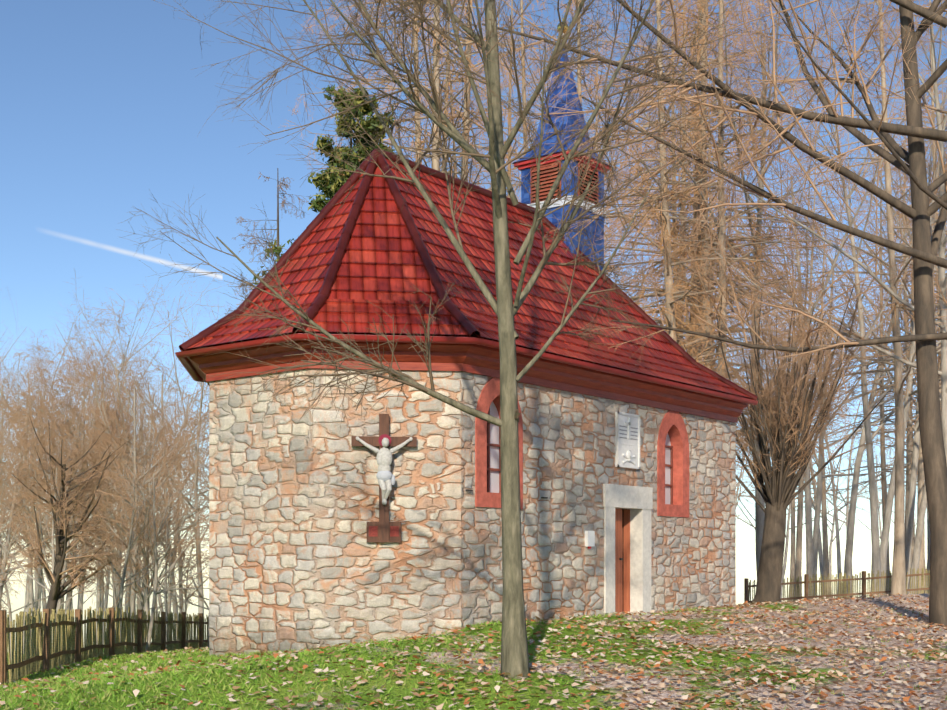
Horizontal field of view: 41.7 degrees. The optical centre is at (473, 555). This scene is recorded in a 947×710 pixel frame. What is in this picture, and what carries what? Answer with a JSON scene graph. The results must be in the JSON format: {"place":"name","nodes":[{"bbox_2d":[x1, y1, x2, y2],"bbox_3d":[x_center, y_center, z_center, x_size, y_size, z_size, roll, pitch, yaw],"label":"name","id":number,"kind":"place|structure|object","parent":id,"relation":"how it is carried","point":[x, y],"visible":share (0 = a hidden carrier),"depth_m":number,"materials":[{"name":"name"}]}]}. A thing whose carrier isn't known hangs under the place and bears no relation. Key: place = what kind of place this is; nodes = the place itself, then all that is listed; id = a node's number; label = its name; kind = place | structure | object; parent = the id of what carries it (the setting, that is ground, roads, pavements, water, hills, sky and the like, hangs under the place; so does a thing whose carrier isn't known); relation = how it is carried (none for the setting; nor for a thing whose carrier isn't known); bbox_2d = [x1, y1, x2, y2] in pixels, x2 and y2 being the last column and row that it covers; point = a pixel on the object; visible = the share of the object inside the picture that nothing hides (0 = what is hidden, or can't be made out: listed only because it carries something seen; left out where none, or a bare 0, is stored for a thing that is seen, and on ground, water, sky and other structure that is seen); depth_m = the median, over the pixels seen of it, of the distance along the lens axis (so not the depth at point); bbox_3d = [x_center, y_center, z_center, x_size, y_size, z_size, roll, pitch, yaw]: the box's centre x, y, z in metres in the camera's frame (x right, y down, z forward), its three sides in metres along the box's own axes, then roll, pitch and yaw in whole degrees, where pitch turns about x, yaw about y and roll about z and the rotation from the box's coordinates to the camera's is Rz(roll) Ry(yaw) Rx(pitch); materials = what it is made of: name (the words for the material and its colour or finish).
{"place":"outdoors","nodes":[
{"label":"outdoors","id":0,"kind":"place"},
{"bbox_2d":[110,248,222,278],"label":"contrail","id":1,"kind":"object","parent":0,"point":[173,264],"depth_m":2612.38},
{"bbox_2d":[0,593,946,709],"bbox_3d":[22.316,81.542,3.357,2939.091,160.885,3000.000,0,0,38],"label":"terrain","id":2,"kind":"structure","parent":0,"point":[397,691],"depth_m":15.37,"materials":[{"name":"green plant"}]},
{"bbox_2d":[0,446,51,591],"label":"broad tree","id":3,"kind":"object","parent":2,"relation":"on","point":[7,571],"visible":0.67,"depth_m":32.54,"materials":[{"name":"brown plant"}]},
{"bbox_2d":[0,488,111,653],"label":"broad tree","id":4,"kind":"object","parent":2,"relation":"on","point":[8,598],"visible":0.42,"depth_m":35.63,"materials":[{"name":"brown plant"}]},
{"bbox_2d":[0,360,122,609],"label":"broad tree","id":5,"kind":"object","parent":2,"relation":"on","point":[7,539],"visible":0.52,"depth_m":35.22,"materials":[{"name":"brown plant"}]},
{"bbox_2d":[0,407,142,634],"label":"broad tree","id":6,"kind":"object","parent":2,"relation":"on","point":[52,551],"visible":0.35,"depth_m":29.84,"materials":[{"name":"brown plant"}]},
{"bbox_2d":[0,394,145,653],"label":"leaning tree","id":7,"kind":"object","parent":2,"relation":"on","point":[63,535],"visible":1,"depth_m":26.51,"materials":[{"name":"brown plant"}]},
{"bbox_2d":[0,342,145,615],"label":"broad tree","id":8,"kind":"object","parent":2,"relation":"on","point":[31,594],"visible":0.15,"depth_m":53.83,"materials":[{"name":"brown plant"}]},
{"bbox_2d":[0,303,148,653],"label":"broad tree","id":9,"kind":"object","parent":2,"relation":"on","point":[27,602],"visible":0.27,"depth_m":73.71,"materials":[{"name":"brown plant"}]},
{"bbox_2d":[0,449,151,610],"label":"broad tree","id":10,"kind":"object","parent":2,"relation":"on","point":[63,581],"visible":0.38,"depth_m":33.04,"materials":[{"name":"brown plant"}]},
{"bbox_2d":[3,373,152,615],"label":"broad tree","id":11,"kind":"object","parent":2,"relation":"on","point":[36,596],"visible":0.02,"depth_m":65.05,"materials":[{"name":"brown plant"}]},
{"bbox_2d":[0,331,157,587],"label":"broad tree","id":12,"kind":"object","parent":2,"relation":"on","point":[36,573],"visible":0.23,"depth_m":110.12,"materials":[{"name":"brown plant"}]},
{"bbox_2d":[0,339,166,611],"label":"broad tree","id":13,"kind":"object","parent":2,"relation":"on","point":[67,415],"visible":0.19,"depth_m":81.34,"materials":[{"name":"brown plant"}]},
{"bbox_2d":[1,314,175,608],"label":"broad tree","id":14,"kind":"object","parent":2,"relation":"on","point":[79,606],"visible":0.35,"depth_m":66.15,"materials":[{"name":"brown plant"}]},
{"bbox_2d":[0,329,183,608],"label":"broad tree","id":15,"kind":"object","parent":2,"relation":"on","point":[75,419],"visible":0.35,"depth_m":38.96,"materials":[{"name":"brown plant"}]},
{"bbox_2d":[0,355,192,619],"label":"broad tree","id":16,"kind":"object","parent":2,"relation":"on","point":[67,607],"visible":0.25,"depth_m":39.06,"materials":[{"name":"brown plant"}]},
{"bbox_2d":[1,280,191,604],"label":"broad tree","id":17,"kind":"object","parent":2,"relation":"on","point":[122,400],"visible":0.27,"depth_m":68.64,"materials":[{"name":"brown plant"}]},
{"bbox_2d":[0,606,207,685],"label":"picket fence","id":18,"kind":"object","parent":2,"relation":"on","point":[65,644],"visible":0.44,"depth_m":24.71,"materials":[{"name":"brown wood"}]},
{"bbox_2d":[0,288,208,646],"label":"broad tree","id":19,"kind":"object","parent":2,"relation":"on","point":[159,465],"visible":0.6,"depth_m":37.21,"materials":[{"name":"brown plant"}]},
{"bbox_2d":[4,305,207,641],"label":"broad tree","id":20,"kind":"object","parent":2,"relation":"on","point":[100,404],"visible":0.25,"depth_m":113.16,"materials":[{"name":"brown plant"}]},
{"bbox_2d":[1,262,241,609],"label":"broad tree","id":21,"kind":"object","parent":2,"relation":"on","point":[138,604],"visible":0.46,"depth_m":48.22,"materials":[{"name":"brown plant"}]},
{"bbox_2d":[34,328,208,640],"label":"broad tree","id":22,"kind":"object","parent":2,"relation":"on","point":[174,609],"visible":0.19,"depth_m":78.20,"materials":[{"name":"brown plant"}]},
{"bbox_2d":[70,505,177,642],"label":"broad tree","id":23,"kind":"object","parent":2,"relation":"on","point":[114,587],"visible":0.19,"depth_m":40.39,"materials":[{"name":"brown plant"}]},
{"bbox_2d":[45,322,208,633],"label":"broad tree","id":24,"kind":"object","parent":2,"relation":"on","point":[153,417],"visible":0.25,"depth_m":110.16,"materials":[{"name":"brown plant"}]},
{"bbox_2d":[46,320,208,609],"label":"broad tree","id":25,"kind":"object","parent":2,"relation":"on","point":[164,392],"visible":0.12,"depth_m":115.29,"materials":[{"name":"brown plant"}]},
{"bbox_2d":[47,311,208,636],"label":"broad tree","id":26,"kind":"object","parent":2,"relation":"on","point":[98,600],"visible":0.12,"depth_m":95.50,"materials":[{"name":"brown plant"}]},
{"bbox_2d":[50,410,208,642],"bbox_3d":[-8.148,-0.405,30.234,3.613,6.343,3.961,0,0,31],"label":"broad tree","id":27,"kind":"object","parent":2,"relation":"on","point":[130,544],"visible":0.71,"depth_m":30.01,"materials":[{"name":"brown plant"}]},
{"bbox_2d":[58,337,208,606],"bbox_3d":[-12.479,-2.056,47.245,7.281,12.145,6.248,0,0,-9],"label":"broad tree","id":28,"kind":"object","parent":2,"relation":"on","point":[117,588],"visible":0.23,"depth_m":46.90,"materials":[{"name":"brown plant"}]},
{"bbox_2d":[80,486,189,605],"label":"broad tree","id":29,"kind":"object","parent":2,"relation":"on","point":[137,586],"visible":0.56,"depth_m":34.16,"materials":[{"name":"brown plant"}]},
{"bbox_2d":[78,428,192,642],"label":"broad tree","id":30,"kind":"object","parent":2,"relation":"on","point":[146,593],"visible":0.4,"depth_m":33.57,"materials":[{"name":"brown plant"}]},
{"bbox_2d":[78,350,208,620],"bbox_3d":[-14.367,-2.386,56.405,7.426,13.707,5.843,0,0,-19],"label":"broad tree","id":31,"kind":"object","parent":2,"relation":"on","point":[149,466],"visible":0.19,"depth_m":56.02,"materials":[{"name":"brown plant"}]},
{"bbox_2d":[84,416,208,651],"bbox_3d":[-7.130,-0.337,29.604,4.196,6.058,4.522,0,0,3],"label":"broad tree","id":32,"kind":"object","parent":2,"relation":"on","point":[150,630],"visible":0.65,"depth_m":29.61,"materials":[{"name":"brown plant"}]},
{"bbox_2d":[99,467,198,612],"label":"broad tree","id":33,"kind":"object","parent":2,"relation":"on","point":[141,606],"visible":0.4,"depth_m":35.15,"materials":[{"name":"grey plant"}]},
{"bbox_2d":[89,389,208,617],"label":"broad tree","id":34,"kind":"object","parent":2,"relation":"on","point":[126,600],"visible":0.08,"depth_m":90.46,"materials":[{"name":"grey plant"}]},
{"bbox_2d":[98,475,208,645],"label":"broad tree","id":35,"kind":"object","parent":2,"relation":"on","point":[165,582],"visible":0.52,"depth_m":33.45,"materials":[{"name":"grey plant"}]},
{"bbox_2d":[100,270,211,639],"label":"broad tree","id":36,"kind":"object","parent":2,"relation":"on","point":[200,609],"visible":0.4,"depth_m":66.13,"materials":[{"name":"grey plant"}]},
{"bbox_2d":[122,483,208,612],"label":"broad tree","id":37,"kind":"object","parent":2,"relation":"on","point":[180,591],"visible":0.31,"depth_m":39.88,"materials":[{"name":"grey plant"}]},
{"bbox_2d":[131,281,218,511],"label":"broad tree","id":38,"kind":"object","parent":2,"relation":"on","point":[177,382],"visible":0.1,"depth_m":98.89,"materials":[{"name":"grey plant"}]},
{"bbox_2d":[150,492,208,647],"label":"broad tree","id":39,"kind":"object","parent":2,"relation":"on","point":[199,594],"visible":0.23,"depth_m":37.49,"materials":[{"name":"grey plant"}]},
{"bbox_2d":[159,517,208,616],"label":"broad tree","id":40,"kind":"object","parent":2,"relation":"on","point":[186,603],"visible":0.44,"depth_m":38.83,"materials":[{"name":"grey plant"}]},
{"bbox_2d":[197,169,315,477],"bbox_3d":[-5.494,-4.359,37.432,5.300,14.494,5.224,0,0,19],"label":"tree","id":41,"kind":"object","parent":2,"relation":"on","point":[282,203],"visible":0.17,"depth_m":37.16,"materials":[{"name":"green plant"}]},
{"bbox_2d":[253,84,398,284],"bbox_3d":[-3.413,-5.301,35.161,6.961,15.856,7.219,0,0,-4],"label":"evergreen tree","id":42,"kind":"object","parent":2,"relation":"on","point":[325,182],"visible":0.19,"depth_m":34.44,"materials":[{"name":"green plant"}]},
{"bbox_2d":[236,0,567,304],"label":"larch tree","id":43,"kind":"object","parent":2,"relation":"on","point":[436,164],"visible":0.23,"depth_m":36.63,"materials":[{"name":"brown plant"}]},
{"bbox_2d":[234,0,610,305],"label":"larch tree","id":44,"kind":"object","parent":2,"relation":"on","point":[419,122],"visible":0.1,"depth_m":43.50,"materials":[{"name":"brown plant"}]},
{"bbox_2d":[116,0,765,678],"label":"tree","id":45,"kind":"object","parent":2,"relation":"on","point":[514,630],"visible":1,"depth_m":14.79,"materials":[{"name":"brown plant"}]},
{"bbox_2d":[386,0,532,191],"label":"larch tree","id":46,"kind":"object","parent":2,"relation":"on","point":[487,143],"visible":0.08,"depth_m":43.28,"materials":[{"name":"brown plant"}]},
{"bbox_2d":[344,0,575,186],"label":"larch tree","id":47,"kind":"object","parent":2,"relation":"on","point":[466,106],"visible":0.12,"depth_m":41.60,"materials":[{"name":"brown plant"}]},
{"bbox_2d":[209,369,735,656],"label":"chapel walls","id":48,"kind":"structure","parent":2,"relation":"on","point":[297,561],"depth_m":19.75,"materials":[{"name":"stone"}]},
{"bbox_2d":[351,414,416,541],"bbox_3d":[-1.371,-1.195,19.117,1.000,1.980,0.297,0,0,-7],"label":"crucifix","id":49,"kind":"object","parent":48,"relation":"attached to","point":[383,529],"visible":1,"depth_m":19.15,"materials":[{"name":"brown wood"}]},
{"bbox_2d":[187,340,747,422],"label":"roof cornice","id":50,"kind":"structure","parent":48,"relation":"on","point":[477,359],"depth_m":20.16,"materials":[{"name":"wood"}]},
{"bbox_2d":[175,334,757,404],"bbox_3d":[-0.162,-3.271,24.058,6.724,0.082,11.750,0,0,38],"label":"gutter","id":51,"kind":"object","parent":50,"relation":"on","point":[182,356],"visible":0.79,"depth_m":19.93,"materials":[{"name":"red"}]},
{"bbox_2d":[183,158,750,397],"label":"roof tiles","id":52,"kind":"object","parent":50,"relation":"on","point":[382,267],"visible":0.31,"depth_m":21.22,"materials":[{"name":"tile"}]},
{"bbox_2d":[179,148,757,399],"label":"roof ridge caps","id":53,"kind":"object","parent":52,"relation":"attached to","point":[449,305],"visible":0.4,"depth_m":21.12,"materials":[{"name":"tile"}]},
{"bbox_2d":[514,150,610,269],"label":"bell tower","id":54,"kind":"structure","parent":52,"relation":"on","point":[524,167],"depth_m":26.24,"materials":[{"name":"wood"}]},
{"bbox_2d":[512,48,608,165],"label":"spire roof","id":55,"kind":"structure","parent":54,"relation":"on","point":[569,122],"depth_m":26.46,"materials":[{"name":"metal"}]},
{"bbox_2d":[475,377,688,516],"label":"window frames","id":56,"kind":"structure","parent":48,"relation":"attached to","point":[672,426],"depth_m":24.28,"materials":[{"name":"paint"}]},
{"bbox_2d":[487,407,672,504],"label":"window muntins","id":57,"kind":"object","parent":56,"relation":"in","point":[489,469],"depth_m":20.57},
{"bbox_2d":[490,401,670,503],"bbox_3d":[2.004,-1.815,22.626,0.001,1.600,6.510,0,0,38],"label":"window glass","id":58,"kind":"object","parent":56,"relation":"in","point":[494,459],"visible":0.19,"depth_m":20.54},
{"bbox_2d":[615,508,629,612],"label":"door leaves","id":59,"kind":"object","parent":48,"relation":"attached to","point":[622,560],"visible":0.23,"depth_m":23.90,"materials":[{"name":"wood"}]},
{"bbox_2d":[615,412,639,468],"bbox_3d":[2.904,-2.155,23.325,0.120,1.020,0.800,0,0,38],"label":"memorial plaque","id":60,"kind":"object","parent":48,"relation":"attached to","point":[627,452],"visible":0.98,"depth_m":23.27,"materials":[{"name":"stone"}]},
{"bbox_2d":[603,484,656,615],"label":"door frame","id":61,"kind":"structure","parent":48,"relation":"attached to","point":[637,501],"depth_m":23.77,"materials":[{"name":"stone"}]},
{"bbox_2d":[0,593,946,709],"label":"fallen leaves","id":62,"kind":"object","parent":2,"relation":"on","point":[766,704],"visible":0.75,"depth_m":16.28,"materials":[{"name":"brown plant"}]},
{"bbox_2d":[0,602,946,709],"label":"grass tufts","id":63,"kind":"object","parent":2,"relation":"on","point":[10,700],"visible":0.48,"depth_m":15.08,"materials":[{"name":"green"}]},
{"bbox_2d":[448,0,563,197],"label":"larch tree","id":64,"kind":"object","parent":2,"relation":"on","point":[509,98],"visible":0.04,"depth_m":59.46,"materials":[{"name":"brown plant"}]},
{"bbox_2d":[425,0,656,314],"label":"larch tree","id":65,"kind":"object","parent":2,"relation":"on","point":[523,91],"visible":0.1,"depth_m":54.21,"materials":[{"name":"brown plant"}]},
{"bbox_2d":[501,0,764,372],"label":"larch tree","id":66,"kind":"object","parent":2,"relation":"on","point":[578,80],"visible":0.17,"depth_m":39.14,"materials":[{"name":"brown plant"}]},
{"bbox_2d":[436,0,946,625],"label":"tree","id":67,"kind":"object","parent":2,"relation":"on","point":[922,252],"visible":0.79,"depth_m":24.38,"materials":[{"name":"brown plant"}]},
{"bbox_2d":[524,0,878,449],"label":"larch tree","id":68,"kind":"object","parent":2,"relation":"on","point":[706,250],"visible":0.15,"depth_m":39.82,"materials":[{"name":"brown plant"}]},
{"bbox_2d":[533,0,871,488],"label":"larch tree","id":69,"kind":"object","parent":2,"relation":"on","point":[670,316],"visible":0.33,"depth_m":37.47,"materials":[{"name":"brown plant"}]},
{"bbox_2d":[610,2,824,459],"bbox_3d":[9.452,-11.704,53.279,10.286,28.972,14.903,0,0,38],"label":"larch tree","id":70,"kind":"object","parent":2,"relation":"on","point":[676,216],"visible":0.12,"depth_m":52.34,"materials":[{"name":"brown plant"}]},
{"bbox_2d":[495,0,946,574],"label":"broad tree","id":71,"kind":"object","parent":2,"relation":"on","point":[759,520],"visible":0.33,"depth_m":38.97,"materials":[{"name":"brown plant"}]},
{"bbox_2d":[604,0,839,472],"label":"larch tree","id":72,"kind":"object","parent":2,"relation":"on","point":[684,207],"visible":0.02,"depth_m":58.86,"materials":[{"name":"brown plant"}]},
{"bbox_2d":[604,1,850,487],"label":"larch tree","id":73,"kind":"object","parent":2,"relation":"on","point":[694,207],"visible":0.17,"depth_m":44.23,"materials":[{"name":"brown plant"}]},
{"bbox_2d":[604,0,874,465],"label":"larch tree","id":74,"kind":"object","parent":2,"relation":"on","point":[719,198],"visible":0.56,"depth_m":38.27,"materials":[{"name":"brown plant"}]},
{"bbox_2d":[604,0,895,391],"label":"larch tree","id":75,"kind":"object","parent":2,"relation":"on","point":[699,205],"visible":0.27,"depth_m":42.47,"materials":[{"name":"brown plant"}]},
{"bbox_2d":[610,85,946,600],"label":"broad tree","id":76,"kind":"object","parent":2,"relation":"on","point":[809,544],"visible":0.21,"depth_m":55.30,"materials":[{"name":"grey plant"}]},
{"bbox_2d":[620,0,946,462],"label":"broad tree","id":77,"kind":"object","parent":2,"relation":"on","point":[942,291],"visible":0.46,"depth_m":32.85,"materials":[{"name":"brown plant"}]},
{"bbox_2d":[632,0,946,596],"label":"broad tree","id":78,"kind":"object","parent":2,"relation":"on","point":[876,562],"visible":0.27,"depth_m":51.07,"materials":[{"name":"grey plant"}]},
{"bbox_2d":[675,237,916,604],"bbox_3d":[7.563,-3.263,32.796,6.984,10.046,7.928,0,0,-23],"label":"pollard tree","id":79,"kind":"object","parent":2,"relation":"on","point":[778,434],"visible":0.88,"depth_m":32.36,"materials":[{"name":"brown plant"}]},
{"bbox_2d":[736,258,868,601],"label":"larch tree","id":80,"kind":"object","parent":2,"relation":"on","point":[792,557],"visible":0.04,"depth_m":87.78,"materials":[{"name":"brown plant"}]},
{"bbox_2d":[735,125,879,600],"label":"larch tree","id":81,"kind":"object","parent":2,"relation":"on","point":[798,563],"visible":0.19,"depth_m":72.42,"materials":[{"name":"brown plant"}]},
{"bbox_2d":[738,288,902,576],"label":"broad tree","id":82,"kind":"object","parent":2,"relation":"on","point":[820,552],"visible":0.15,"depth_m":94.87,"materials":[{"name":"grey plant"}]},
{"bbox_2d":[752,170,891,598],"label":"larch tree","id":83,"kind":"object","parent":2,"relation":"on","point":[825,543],"visible":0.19,"depth_m":81.12,"materials":[{"name":"brown plant"}]},
{"bbox_2d":[769,362,876,601],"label":"broad tree","id":84,"kind":"object","parent":2,"relation":"on","point":[786,545],"visible":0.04,"depth_m":118.03,"materials":[{"name":"grey plant"}]},
{"bbox_2d":[797,391,860,536],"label":"broad tree","id":85,"kind":"object","parent":2,"relation":"on","point":[847,509],"visible":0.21,"depth_m":118.44,"materials":[{"name":"brown plant"}]},
{"bbox_2d":[761,322,905,597],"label":"broad tree","id":86,"kind":"object","parent":2,"relation":"on","point":[837,535],"visible":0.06,"depth_m":104.63,"materials":[{"name":"brown plant"}]},
{"bbox_2d":[796,411,875,578],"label":"broad tree","id":87,"kind":"object","parent":2,"relation":"on","point":[830,553],"visible":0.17,"depth_m":122.96,"materials":[{"name":"brown plant"}]},
{"bbox_2d":[744,568,929,604],"bbox_3d":[16.029,1.038,44.832,14.144,2.010,0.783,0,0,-15],"label":"picket fence","id":88,"kind":"object","parent":2,"relation":"on","point":[806,581],"visible":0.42,"depth_m":44.22,"materials":[{"name":"brown wood"}]},
{"bbox_2d":[728,2,946,588],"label":"broad tree","id":89,"kind":"object","parent":2,"relation":"on","point":[911,503],"visible":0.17,"depth_m":57.65,"materials":[{"name":"brown plant"}]},
{"bbox_2d":[737,129,946,575],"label":"broad tree","id":90,"kind":"object","parent":2,"relation":"on","point":[817,517],"visible":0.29,"depth_m":59.28,"materials":[{"name":"brown plant"}]},
{"bbox_2d":[739,0,946,595],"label":"slim tree","id":91,"kind":"object","parent":2,"relation":"on","point":[898,583],"visible":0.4,"depth_m":43.40,"materials":[{"name":"brown plant"}]},
{"bbox_2d":[797,112,917,595],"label":"larch tree","id":92,"kind":"object","parent":2,"relation":"on","point":[883,474],"visible":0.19,"depth_m":72.70,"materials":[{"name":"brown plant"}]},
{"bbox_2d":[775,182,946,593],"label":"broad tree","id":93,"kind":"object","parent":2,"relation":"on","point":[928,540],"visible":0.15,"depth_m":59.89,"materials":[{"name":"brown plant"}]},
{"bbox_2d":[786,6,946,397],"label":"broad tree","id":94,"kind":"object","parent":2,"relation":"on","point":[904,180],"visible":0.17,"depth_m":55.81,"materials":[{"name":"brown plant"}]},
{"bbox_2d":[796,73,946,531],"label":"larch tree","id":95,"kind":"object","parent":2,"relation":"on","point":[906,503],"visible":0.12,"depth_m":76.96,"materials":[{"name":"brown plant"}]},
{"bbox_2d":[803,25,945,596],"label":"broad tree","id":96,"kind":"object","parent":2,"relation":"on","point":[850,533],"visible":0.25,"depth_m":58.80,"materials":[{"name":"brown plant"}]},
{"bbox_2d":[808,28,946,594],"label":"broad tree","id":97,"kind":"object","parent":2,"relation":"on","point":[886,525],"visible":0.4,"depth_m":54.52,"materials":[{"name":"brown plant"}]},
{"bbox_2d":[816,96,944,563],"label":"larch tree","id":98,"kind":"object","parent":2,"relation":"on","point":[910,460],"visible":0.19,"depth_m":74.63,"materials":[{"name":"brown plant"}]},
{"bbox_2d":[827,194,935,517],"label":"larch tree","id":99,"kind":"object","parent":2,"relation":"on","point":[885,445],"visible":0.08,"depth_m":77.44,"materials":[{"name":"brown plant"}]},
{"bbox_2d":[817,24,946,593],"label":"larch tree","id":100,"kind":"object","parent":2,"relation":"on","point":[921,479],"visible":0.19,"depth_m":64.31,"materials":[{"name":"brown plant"}]},
{"bbox_2d":[821,88,946,594],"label":"broad tree","id":101,"kind":"object","parent":2,"relation":"on","point":[918,538],"visible":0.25,"depth_m":55.08,"materials":[{"name":"brown plant"}]},
{"bbox_2d":[855,0,946,453],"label":"larch tree","id":102,"kind":"object","parent":2,"relation":"on","point":[932,102],"visible":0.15,"depth_m":63.80,"materials":[{"name":"brown plant"}]},
{"bbox_2d":[0,0,946,650],"label":"sky","id":103,"kind":"structure","parent":0,"point":[105,106],"materials":[{"name":"blue"}]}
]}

